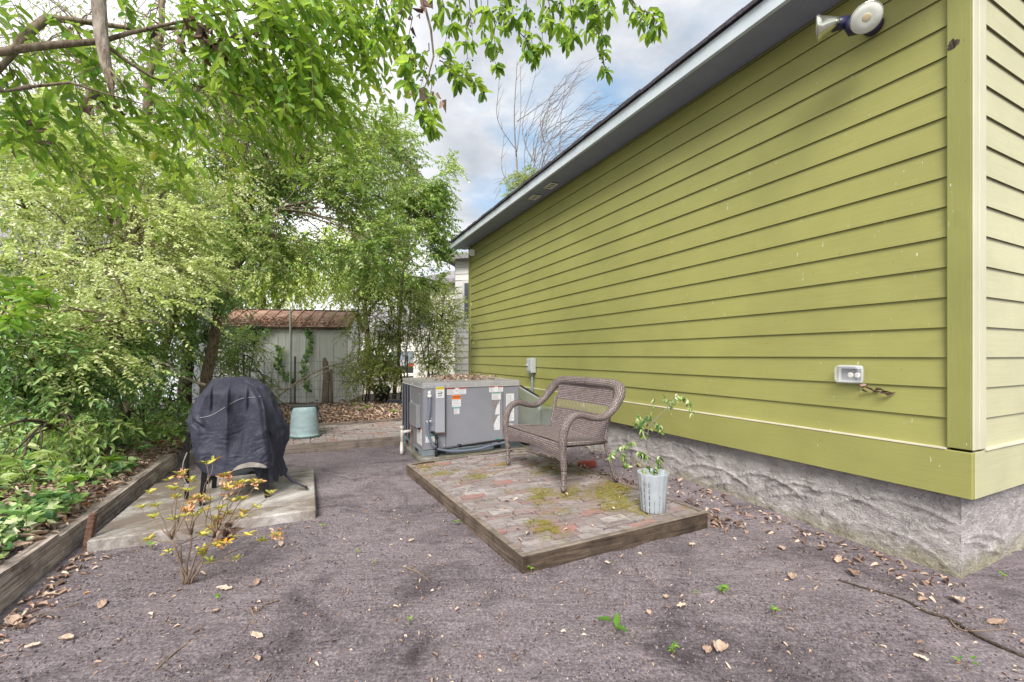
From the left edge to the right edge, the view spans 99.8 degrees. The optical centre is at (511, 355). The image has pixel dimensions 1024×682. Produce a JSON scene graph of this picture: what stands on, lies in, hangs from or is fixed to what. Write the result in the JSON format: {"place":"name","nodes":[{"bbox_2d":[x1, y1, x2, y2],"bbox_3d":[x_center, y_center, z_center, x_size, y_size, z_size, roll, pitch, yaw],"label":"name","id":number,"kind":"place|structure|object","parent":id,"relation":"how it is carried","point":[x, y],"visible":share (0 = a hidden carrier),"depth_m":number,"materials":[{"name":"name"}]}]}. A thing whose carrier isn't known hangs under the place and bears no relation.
{"place":"outdoors","nodes":[
{"label":"outdoors","id":0,"kind":"place"},
{"bbox_2d":[0,0,751,309],"label":"sky","id":1,"kind":"structure","parent":0,"point":[473,128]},
{"bbox_2d":[346,309,412,374],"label":"garage","id":2,"kind":"structure","parent":0,"point":[410,343],"depth_m":27.38,"materials":[{"name":"white"}]},
{"bbox_2d":[362,375,412,393],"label":"driveway","id":3,"kind":"structure","parent":0,"point":[409,376],"depth_m":18.07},
{"bbox_2d":[203,222,351,309],"bbox_3d":[-7.333,-1.629,13.419,5.693,5.804,3.091,0,0,0],"label":"background tree","id":4,"kind":"object","parent":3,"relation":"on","point":[260,298],"visible":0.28,"depth_m":13.13,"materials":[{"name":"green plant"}]},
{"bbox_2d":[302,210,419,390],"bbox_3d":[-5.300,-1.958,15.027,4.783,6.454,3.294,0,0,0],"label":"background tree","id":5,"kind":"object","parent":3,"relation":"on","point":[312,296],"visible":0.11,"depth_m":14.81,"materials":[{"name":"green plant"}]},
{"bbox_2d":[413,270,454,377],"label":"pale house","id":6,"kind":"structure","parent":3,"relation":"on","point":[450,278],"depth_m":15.29,"materials":[{"name":"white"}]},
{"bbox_2d":[391,351,412,372],"bbox_3d":[-5.721,0.505,23.500,1.828,1.460,4.400,0,0,-4],"label":"parked car","id":7,"kind":"object","parent":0,"point":[411,360],"visible":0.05,"depth_m":21.45,"materials":[{"name":"grey paint"}]},
{"bbox_2d":[0,393,1023,681],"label":"ground","id":8,"kind":"structure","parent":0,"point":[388,489],"depth_m":2.16,"materials":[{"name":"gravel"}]},
{"bbox_2d":[3,614,22,625],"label":"fallen leaf","id":9,"kind":"object","parent":8,"relation":"on","point":[13,618],"visible":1,"depth_m":2.04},
{"bbox_2d":[0,274,62,338],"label":"laurel sprig","id":10,"kind":"object","parent":8,"relation":"on","point":[29,296],"visible":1,"depth_m":2.67,"materials":[{"name":"green plant"}]},
{"bbox_2d":[24,641,40,647],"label":"fallen leaf","id":11,"kind":"object","parent":8,"relation":"on","point":[32,644],"visible":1,"depth_m":1.86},
{"bbox_2d":[0,534,65,612],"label":"landscape timber","id":12,"kind":"object","parent":8,"relation":"on","point":[29,566],"visible":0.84,"depth_m":2.36,"materials":[{"name":"wood"}]},
{"bbox_2d":[16,602,82,625],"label":"fallen twig","id":13,"kind":"object","parent":8,"relation":"on","point":[44,613],"visible":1,"depth_m":2.10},
{"bbox_2d":[0,552,110,663],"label":"fallen leaves","id":14,"kind":"object","parent":8,"relation":"on","point":[52,594],"visible":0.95,"depth_m":2.24,"materials":[{"name":"plant"}]},
{"bbox_2d":[58,633,73,640],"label":"fallen leaf","id":15,"kind":"object","parent":8,"relation":"on","point":[67,636],"visible":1,"depth_m":1.91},
{"bbox_2d":[0,307,171,453],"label":"understory bush","id":16,"kind":"object","parent":8,"relation":"on","point":[42,398],"visible":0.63,"depth_m":3.92,"materials":[{"name":"green plant"}]},
{"bbox_2d":[82,512,97,550],"bbox_3d":[-2.745,1.170,2.799,0.076,0.280,0.044,0,0,-19],"label":"wooden stake","id":17,"kind":"object","parent":8,"relation":"on","point":[90,526],"visible":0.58,"depth_m":2.79,"materials":[{"name":"brown wood"}]},
{"bbox_2d":[0,407,188,558],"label":"ivy ground cover","id":18,"kind":"object","parent":8,"relation":"on","point":[51,509],"visible":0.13,"depth_m":3.49,"materials":[{"name":"green plant"}]},
{"bbox_2d":[3,503,45,531],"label":"seedling","id":19,"kind":"object","parent":18,"relation":"on","point":[27,510],"visible":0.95,"depth_m":2.60,"materials":[{"name":"green plant"}]},
{"bbox_2d":[30,487,70,500],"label":"seedling","id":20,"kind":"object","parent":18,"relation":"on","point":[54,493],"visible":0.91,"depth_m":2.89,"materials":[{"name":"green plant"}]},
{"bbox_2d":[99,454,122,467],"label":"seedling","id":21,"kind":"object","parent":18,"relation":"on","point":[113,458],"visible":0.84,"depth_m":3.90,"materials":[{"name":"green plant"}]},
{"bbox_2d":[0,417,190,569],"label":"bank leaf litter","id":22,"kind":"object","parent":8,"relation":"on","point":[106,484],"visible":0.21,"depth_m":3.55,"materials":[{"name":"plant"}]},
{"bbox_2d":[58,473,89,482],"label":"seedling","id":23,"kind":"object","parent":22,"relation":"on","point":[70,478],"visible":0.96,"depth_m":3.29,"materials":[{"name":"green plant"}]},
{"bbox_2d":[132,443,153,461],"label":"seedling","id":24,"kind":"object","parent":22,"relation":"on","point":[145,446],"visible":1,"depth_m":4.40,"materials":[{"name":"green plant"}]},
{"bbox_2d":[0,408,191,507],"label":"understory bush","id":25,"kind":"object","parent":8,"relation":"on","point":[42,431],"visible":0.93,"depth_m":3.60,"materials":[{"name":"green plant"}]},
{"bbox_2d":[97,598,106,608],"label":"fallen leaf","id":26,"kind":"object","parent":8,"relation":"on","point":[102,603],"visible":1,"depth_m":2.18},
{"bbox_2d":[34,453,177,555],"bbox_3d":[-3.377,1.209,3.792,0.143,0.189,2.550,0,0,-25],"label":"landscape timber","id":27,"kind":"object","parent":8,"relation":"on","point":[114,502],"visible":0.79,"depth_m":3.44,"materials":[{"name":"wood"}]},
{"bbox_2d":[17,186,198,424],"bbox_3d":[-5.132,-0.500,5.499,1.832,3.226,1.581,0,0,37],"label":"tree","id":28,"kind":"object","parent":8,"relation":"on","point":[118,338],"visible":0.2,"depth_m":5.57,"materials":[{"name":"green plant"}]},
{"bbox_2d":[0,93,233,396],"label":"understory bush","id":29,"kind":"object","parent":8,"relation":"on","point":[160,333],"visible":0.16,"depth_m":6.11,"materials":[{"name":"green plant"}]},
{"bbox_2d":[0,227,252,400],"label":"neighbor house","id":30,"kind":"structure","parent":8,"relation":"on","point":[196,387],"depth_m":9.84,"materials":[{"name":"white"}]},
{"bbox_2d":[0,131,253,273],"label":"background tree","id":31,"kind":"object","parent":8,"relation":"on","point":[80,209],"visible":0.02,"depth_m":11.75,"materials":[{"name":"green plant"}]},
{"bbox_2d":[45,232,215,419],"bbox_3d":[-5.453,-0.329,6.265,1.963,3.142,1.621,0,0,-10],"label":"tree","id":32,"kind":"object","parent":8,"relation":"on","point":[128,406],"visible":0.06,"depth_m":6.28,"materials":[{"name":"green plant"}]},
{"bbox_2d":[154,357,205,386],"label":"pale branch","id":33,"kind":"object","parent":32,"relation":"attached to","point":[194,380],"visible":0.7,"depth_m":5.74,"materials":[{"name":"brown plant"}]},
{"bbox_2d":[0,76,286,423],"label":"light privet","id":34,"kind":"object","parent":8,"relation":"on","point":[179,221],"visible":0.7,"depth_m":4.51,"materials":[{"name":"green plant"}]},
{"bbox_2d":[99,360,196,438],"bbox_3d":[-4.565,0.541,5.569,1.334,1.169,0.996,0,0,0],"label":"understory bush","id":35,"kind":"object","parent":8,"relation":"on","point":[170,406],"visible":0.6,"depth_m":5.50,"materials":[{"name":"green plant"}]},
{"bbox_2d":[0,0,341,419],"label":"tree","id":36,"kind":"object","parent":8,"relation":"on","point":[159,37],"visible":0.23,"depth_m":6.28,"materials":[{"name":"green plant"}]},
{"bbox_2d":[110,247,255,412],"bbox_3d":[-5.476,-0.405,7.128,2.106,3.152,1.486,0,0,0],"label":"tree","id":37,"kind":"object","parent":8,"relation":"on","point":[168,338],"visible":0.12,"depth_m":7.18,"materials":[{"name":"green plant"}]},
{"bbox_2d":[154,635,217,670],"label":"fallen twig","id":38,"kind":"object","parent":8,"relation":"on","point":[163,662],"visible":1,"depth_m":1.80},
{"bbox_2d":[138,223,234,410],"bbox_3d":[-6.092,-0.810,8.150,1.785,3.889,1.654,0,0,-30],"label":"tree","id":39,"kind":"object","parent":8,"relation":"on","point":[189,397],"visible":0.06,"depth_m":8.14,"materials":[{"name":"green plant"}]},
{"bbox_2d":[144,284,256,386],"bbox_3d":[-5.471,-0.057,7.550,2.229,2.295,1.604,0,0,0],"label":"understory bush","id":40,"kind":"object","parent":8,"relation":"on","point":[204,336],"visible":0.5,"depth_m":7.49,"materials":[{"name":"green plant"}]},
{"bbox_2d":[87,468,315,551],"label":"concrete slab","id":41,"kind":"structure","parent":8,"relation":"on","point":[287,501],"depth_m":3.30,"materials":[{"name":"concrete"}]},
{"bbox_2d":[182,376,307,505],"bbox_3d":[-2.280,0.682,3.725,0.889,1.006,0.678,0,0,-33],"label":"covered grill","id":42,"kind":"object","parent":41,"relation":"on","point":[239,425],"visible":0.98,"depth_m":3.47,"materials":[{"name":"fabric"}]},
{"bbox_2d":[132,455,283,584],"bbox_3d":[-1.699,0.928,2.417,0.929,0.694,0.396,0,0,0],"label":"azalea shrub","id":43,"kind":"object","parent":8,"relation":"on","point":[216,529],"visible":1,"depth_m":2.38,"materials":[{"name":"yellow plant"}]},
{"bbox_2d":[0,0,434,241],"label":"overhanging laurel","id":44,"kind":"object","parent":8,"relation":"on","point":[298,45],"visible":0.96,"depth_m":2.90,"materials":[{"name":"green plant"}]},
{"bbox_2d":[0,119,51,158],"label":"withered leaf bunch","id":45,"kind":"object","parent":44,"relation":"attached to","point":[41,130],"visible":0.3,"depth_m":2.56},
{"bbox_2d":[80,93,124,114],"bbox_3d":[-2.669,-1.628,2.821,0.202,0.136,0.211,0,0,36],"label":"withered leaf bunch","id":46,"kind":"object","parent":44,"relation":"attached to","point":[87,109],"visible":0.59,"depth_m":2.79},
{"bbox_2d":[90,0,126,98],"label":"broken limb","id":47,"kind":"object","parent":44,"relation":"hanging from","point":[99,20],"visible":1,"depth_m":2.52,"materials":[{"name":"brown plant"}]},
{"bbox_2d":[149,18,225,66],"bbox_3d":[-2.087,-2.093,2.817,0.291,0.255,0.386,0,0,38],"label":"withered leaf bunch","id":48,"kind":"object","parent":44,"relation":"attached to","point":[202,28],"visible":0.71,"depth_m":2.76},
{"bbox_2d":[189,14,239,67],"bbox_3d":[-1.987,-2.079,2.904,0.379,0.261,0.281,0,0,0],"label":"withered leaf bunch","id":49,"kind":"object","parent":44,"relation":"attached to","point":[214,46],"visible":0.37,"depth_m":2.85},
{"bbox_2d":[241,29,266,65],"bbox_3d":[-1.815,-2.132,2.993,0.385,0.214,0.178,0,0,22],"label":"withered leaf bunch","id":50,"kind":"object","parent":44,"relation":"attached to","point":[246,41],"visible":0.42,"depth_m":2.99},
{"bbox_2d":[365,0,667,142],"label":"berry laurel","id":51,"kind":"object","parent":44,"relation":"attached to","point":[593,14],"visible":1,"depth_m":2.80,"materials":[{"name":"green plant"}]},
{"bbox_2d":[387,0,432,37],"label":"withered leaf bunch","id":52,"kind":"object","parent":51,"relation":"attached to","point":[424,5],"visible":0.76,"depth_m":3.10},
{"bbox_2d":[409,88,445,111],"bbox_3d":[-0.590,-1.943,3.176,0.343,0.238,0.279,0,0,-32],"label":"withered leaf bunch","id":53,"kind":"object","parent":51,"relation":"attached to","point":[441,104],"visible":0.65,"depth_m":3.17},
{"bbox_2d":[216,584,231,589],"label":"fallen leaf","id":54,"kind":"object","parent":8,"relation":"on","point":[225,586],"visible":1,"depth_m":2.31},
{"bbox_2d":[193,324,290,401],"bbox_3d":[-5.470,0.301,8.740,1.512,1.924,1.619,0,0,33],"label":"bush","id":55,"kind":"object","parent":8,"relation":"on","point":[233,361],"visible":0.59,"depth_m":8.77,"materials":[{"name":"green plant"}]},
{"bbox_2d":[250,631,263,637],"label":"fallen leaf","id":56,"kind":"object","parent":8,"relation":"on","point":[257,634],"visible":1,"depth_m":1.93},
{"bbox_2d":[289,310,291,402],"bbox_3d":[-4.931,0.060,9.600,0.051,2.128,0.052,0,0,0],"label":"metal pole","id":57,"kind":"object","parent":8,"relation":"on","point":[290,355],"visible":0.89,"depth_m":9.58,"materials":[{"name":"metal"}]},
{"bbox_2d":[141,26,440,394],"bbox_3d":[-3.881,-2.417,7.752,5.351,7.064,3.438,0,0,0],"label":"leaning privet","id":58,"kind":"object","parent":8,"relation":"on","point":[334,197],"visible":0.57,"depth_m":7.30,"materials":[{"name":"green plant"}]},
{"bbox_2d":[218,308,364,402],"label":"garden shed","id":59,"kind":"structure","parent":8,"relation":"on","point":[323,346],"depth_m":9.88,"materials":[{"name":"grey steel"},{"name":"rusty red-brown steel"}]},
{"bbox_2d":[221,323,271,340],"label":"ivy vine","id":60,"kind":"object","parent":59,"relation":"attached to","point":[263,330],"visible":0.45,"depth_m":9.54,"materials":[{"name":"green plant"}]},
{"bbox_2d":[273,344,293,383],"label":"ivy vine","id":61,"kind":"object","parent":59,"relation":"attached to","point":[278,351],"visible":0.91,"depth_m":9.64,"materials":[{"name":"green plant"}]},
{"bbox_2d":[223,314,344,325],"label":"roof leaves","id":62,"kind":"object","parent":59,"relation":"on","point":[261,321],"visible":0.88,"depth_m":9.79,"materials":[{"name":"brown plant"}]},
{"bbox_2d":[299,327,313,392],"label":"ivy vine","id":63,"kind":"object","parent":59,"relation":"attached to","point":[309,347],"visible":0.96,"depth_m":9.74,"materials":[{"name":"green plant"}]},
{"bbox_2d":[190,418,403,463],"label":"brick path","id":64,"kind":"structure","parent":8,"relation":"on","point":[363,436],"depth_m":6.12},
{"bbox_2d":[289,406,321,438],"bbox_3d":[-2.993,0.950,6.217,0.460,0.426,0.460,0,0,0],"label":"upturned tub","id":65,"kind":"object","parent":64,"relation":"on","point":[304,423],"visible":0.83,"depth_m":6.07,"materials":[{"name":"teal plastic"}]},
{"bbox_2d":[290,403,321,421],"bbox_3d":[-3.011,0.843,6.308,0.424,0.241,0.341,0,0,-25],"label":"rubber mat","id":66,"kind":"object","parent":65,"relation":"on","point":[305,405],"visible":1,"depth_m":6.24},
{"bbox_2d":[243,356,407,403],"bbox_3d":[-3.955,0.584,9.251,3.364,1.200,0.066,0,0,-9],"label":"wire fence","id":67,"kind":"object","parent":8,"relation":"on","point":[294,372],"visible":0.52,"depth_m":9.19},
{"bbox_2d":[321,358,332,405],"bbox_3d":[-3.945,0.592,9.200,0.227,1.086,0.170,0,0,0],"label":"rotted post","id":68,"kind":"object","parent":8,"relation":"on","point":[327,397],"visible":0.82,"depth_m":9.16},
{"bbox_2d":[278,397,401,424],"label":"fallen leaves","id":69,"kind":"object","parent":8,"relation":"on","point":[335,412],"visible":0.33,"depth_m":8.14,"materials":[{"name":"plant"}]},
{"bbox_2d":[327,264,404,403],"bbox_3d":[-3.152,-0.475,9.501,1.877,3.260,1.231,0,0,0],"label":"bush","id":70,"kind":"object","parent":8,"relation":"on","point":[354,296],"visible":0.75,"depth_m":9.51,"materials":[{"name":"green plant"}]},
{"bbox_2d":[346,318,416,403],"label":"bush","id":71,"kind":"object","parent":8,"relation":"on","point":[378,364],"visible":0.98,"depth_m":9.06,"materials":[{"name":"green plant"}]},
{"bbox_2d":[270,363,360,389],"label":"arched branch","id":72,"kind":"object","parent":71,"relation":"attached to","point":[308,379],"visible":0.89,"depth_m":8.57,"materials":[{"name":"brown plant"}]},
{"bbox_2d":[278,357,408,396],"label":"arched branch","id":73,"kind":"object","parent":71,"relation":"attached to","point":[293,384],"visible":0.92,"depth_m":8.88,"materials":[{"name":"brown plant"}]},
{"bbox_2d":[375,384,401,404],"bbox_3d":[-2.613,0.848,9.263,0.635,0.449,0.380,0,0,-14],"label":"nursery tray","id":74,"kind":"object","parent":8,"relation":"on","point":[385,395],"visible":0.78,"depth_m":9.20,"materials":[{"name":"black plastic"}]},
{"bbox_2d":[326,113,470,398],"bbox_3d":[-2.684,-2.286,10.464,3.426,6.740,2.420,0,0,0],"label":"drooping privet","id":75,"kind":"object","parent":8,"relation":"on","point":[434,201],"visible":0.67,"depth_m":10.31,"materials":[{"name":"green plant"}]},
{"bbox_2d":[360,279,440,402],"bbox_3d":[-2.453,-0.289,9.514,1.893,2.854,1.151,0,0,-17],"label":"bush","id":76,"kind":"object","parent":8,"relation":"on","point":[393,317],"visible":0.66,"depth_m":9.40,"materials":[{"name":"green plant"}]},
{"bbox_2d":[393,280,476,376],"bbox_3d":[-1.617,-0.245,9.143,1.806,2.690,1.209,0,0,21],"label":"bush","id":77,"kind":"object","parent":8,"relation":"on","point":[434,335],"visible":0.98,"depth_m":9.06,"materials":[{"name":"green plant"}]},
{"bbox_2d":[445,251,467,376],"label":"white house","id":78,"kind":"structure","parent":8,"relation":"on","point":[460,264],"depth_m":13.42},
{"bbox_2d":[462,280,467,320],"bbox_3d":[-1.228,-1.690,13.329,0.660,1.260,0.050,0,0,14],"label":"window","id":79,"kind":"structure","parent":78,"relation":"in","point":[464,283],"depth_m":13.36,"materials":[{"name":"white plastic"}]},
{"bbox_2d":[399,440,530,461],"bbox_3d":[-0.711,1.272,5.968,1.470,0.135,1.420,0,0,-25],"label":"equipment pad","id":80,"kind":"object","parent":8,"relation":"on","point":[413,453],"visible":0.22,"depth_m":5.32,"materials":[{"name":"concrete"}]},
{"bbox_2d":[400,376,520,456],"bbox_3d":[-0.761,0.793,5.880,1.536,0.939,1.313,0,0,-25],"label":"air conditioner","id":81,"kind":"object","parent":80,"relation":"on","point":[446,416],"visible":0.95,"depth_m":5.39,"materials":[{"name":"grey paint"}]},
{"bbox_2d":[421,373,500,380],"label":"lid leaves","id":82,"kind":"object","parent":81,"relation":"on","point":[460,376],"visible":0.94,"depth_m":5.91,"materials":[{"name":"brown plant"}]},
{"bbox_2d":[519,384,551,435],"bbox_3d":[0.174,0.737,6.403,0.754,0.767,0.936,0,0,-25],"label":"duct transition","id":83,"kind":"object","parent":81,"relation":"attached to","point":[540,415],"visible":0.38,"depth_m":5.94,"materials":[{"name":"metal"}]},
{"bbox_2d":[0,448,1023,681],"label":"fallen leaves","id":84,"kind":"object","parent":8,"relation":"on","point":[258,650],"visible":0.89,"depth_m":2.09,"materials":[{"name":"plant"}]},
{"bbox_2d":[0,453,1023,681],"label":"dirt leaf fragments","id":85,"kind":"object","parent":8,"relation":"on","point":[563,630],"visible":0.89,"depth_m":2.12,"materials":[{"name":"plant"}]},
{"bbox_2d":[499,161,536,196],"bbox_3d":[0.355,-3.257,17.524,1.924,8.924,1.483,0,0,0],"label":"roofline evergreen","id":86,"kind":"object","parent":8,"relation":"on","point":[521,180],"visible":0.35,"depth_m":17.31,"materials":[{"name":"green plant"}]},
{"bbox_2d":[493,58,622,198],"bbox_3d":[1.988,-6.306,18.877,5.769,15.018,2.977,0,0,-10],"label":"bare tree","id":87,"kind":"object","parent":8,"relation":"on","point":[551,138],"visible":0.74,"depth_m":18.87,"materials":[{"name":"plant"}]},
{"bbox_2d":[406,448,709,573],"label":"brick patio","id":88,"kind":"structure","parent":8,"relation":"on","point":[492,523],"depth_m":3.27,"materials":[{"name":"brick"}]},
{"bbox_2d":[415,450,637,541],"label":"patio leaves","id":89,"kind":"object","parent":88,"relation":"on","point":[527,532],"visible":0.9,"depth_m":3.48,"materials":[{"name":"brown plant"}]},
{"bbox_2d":[502,376,625,491],"bbox_3d":[0.481,0.688,4.243,0.753,0.934,1.218,0,0,-28],"label":"wicker loveseat","id":90,"kind":"object","parent":88,"relation":"on","point":[566,428],"visible":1,"depth_m":4.18,"materials":[{"name":"wicker"}]},
{"bbox_2d":[606,394,694,513],"bbox_3d":[1.035,0.722,3.226,0.683,0.876,0.232,0,0,0],"label":"potted plant","id":91,"kind":"object","parent":88,"relation":"on","point":[653,485],"visible":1,"depth_m":3.20,"materials":[{"name":"green plant"}]},
{"bbox_2d":[578,460,595,466],"bbox_3d":[0.848,1.226,4.866,0.192,0.068,0.091,0,0,-6],"label":"loose brick","id":92,"kind":"object","parent":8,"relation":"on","point":[589,463],"visible":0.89,"depth_m":4.83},
{"bbox_2d":[596,613,627,633],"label":"seedling","id":93,"kind":"object","parent":8,"relation":"on","point":[616,620],"visible":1,"depth_m":1.96,"materials":[{"name":"green plant"}]},
{"bbox_2d":[537,452,753,533],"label":"patio side litter","id":94,"kind":"object","parent":8,"relation":"on","point":[714,520],"visible":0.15,"depth_m":3.44,"materials":[{"name":"brown plant"}]},
{"bbox_2d":[668,640,679,655],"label":"seedling","id":95,"kind":"object","parent":8,"relation":"on","point":[673,646],"visible":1,"depth_m":1.81,"materials":[{"name":"green plant"}]},
{"bbox_2d":[702,645,711,653],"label":"fallen leaf","id":96,"kind":"object","parent":8,"relation":"on","point":[707,648],"visible":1,"depth_m":1.83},
{"bbox_2d":[712,639,728,651],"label":"fallen leaf","id":97,"kind":"object","parent":8,"relation":"on","point":[720,645],"visible":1,"depth_m":1.84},
{"bbox_2d":[716,584,729,594],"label":"seedling","id":98,"kind":"object","parent":8,"relation":"on","point":[723,586],"visible":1,"depth_m":2.25,"materials":[{"name":"green plant"}]},
{"bbox_2d":[448,0,1023,578],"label":"house","id":99,"kind":"structure","parent":8,"relation":"on","point":[750,228],"depth_m":3.16,"materials":[{"name":"green paint"}]},
{"bbox_2d":[525,358,535,391],"bbox_3d":[0.309,0.641,6.965,0.133,1.198,0.174,0,0,-42],"label":"disconnect box","id":100,"kind":"object","parent":99,"relation":"attached to","point":[531,365],"visible":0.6,"depth_m":6.91,"materials":[{"name":"grey metal"}]},
{"bbox_2d":[816,0,883,41],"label":"floodlight","id":101,"kind":"object","parent":99,"relation":"attached to","point":[866,18],"visible":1,"depth_m":2.66,"materials":[{"name":"white plastic"}]},
{"bbox_2d":[838,365,862,382],"bbox_3d":[2.261,0.127,2.897,0.064,0.128,0.162,0,0,-25],"label":"outdoor outlet","id":102,"kind":"object","parent":99,"relation":"attached to","point":[850,374],"visible":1,"depth_m":2.89,"materials":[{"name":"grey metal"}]},
{"bbox_2d":[859,383,894,395],"bbox_3d":[2.344,0.217,2.775,0.054,0.077,0.188,0,0,-20],"label":"dead leaf cluster","id":103,"kind":"object","parent":99,"relation":"attached to","point":[887,393],"visible":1,"depth_m":2.76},
{"bbox_2d":[567,447,966,602],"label":"wall leaf litter","id":104,"kind":"object","parent":8,"relation":"on","point":[925,582],"depth_m":2.86,"materials":[{"name":"plant"}]},
{"bbox_2d":[913,653,928,660],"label":"fallen leaf","id":105,"kind":"object","parent":8,"relation":"on","point":[921,656],"visible":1,"depth_m":1.78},
{"bbox_2d":[838,579,1023,657],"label":"fallen vine","id":106,"kind":"object","parent":8,"relation":"on","point":[981,637],"visible":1,"depth_m":2.07,"materials":[{"name":"wood"}]},
{"bbox_2d":[951,595,964,602],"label":"fallen leaf","id":107,"kind":"object","parent":8,"relation":"on","point":[959,599],"visible":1,"depth_m":2.22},
{"bbox_2d":[952,656,979,668],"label":"seedling","id":108,"kind":"object","parent":8,"relation":"on","point":[972,657],"visible":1,"depth_m":1.75,"materials":[{"name":"green plant"}]},
{"bbox_2d":[949,619,1014,631],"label":"fallen twig","id":109,"kind":"object","parent":8,"relation":"on","point":[950,620],"visible":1,"depth_m":2.00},
{"bbox_2d":[986,618,1006,624],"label":"fallen leaf","id":110,"kind":"object","parent":8,"relation":"on","point":[995,621],"visible":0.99,"depth_m":2.05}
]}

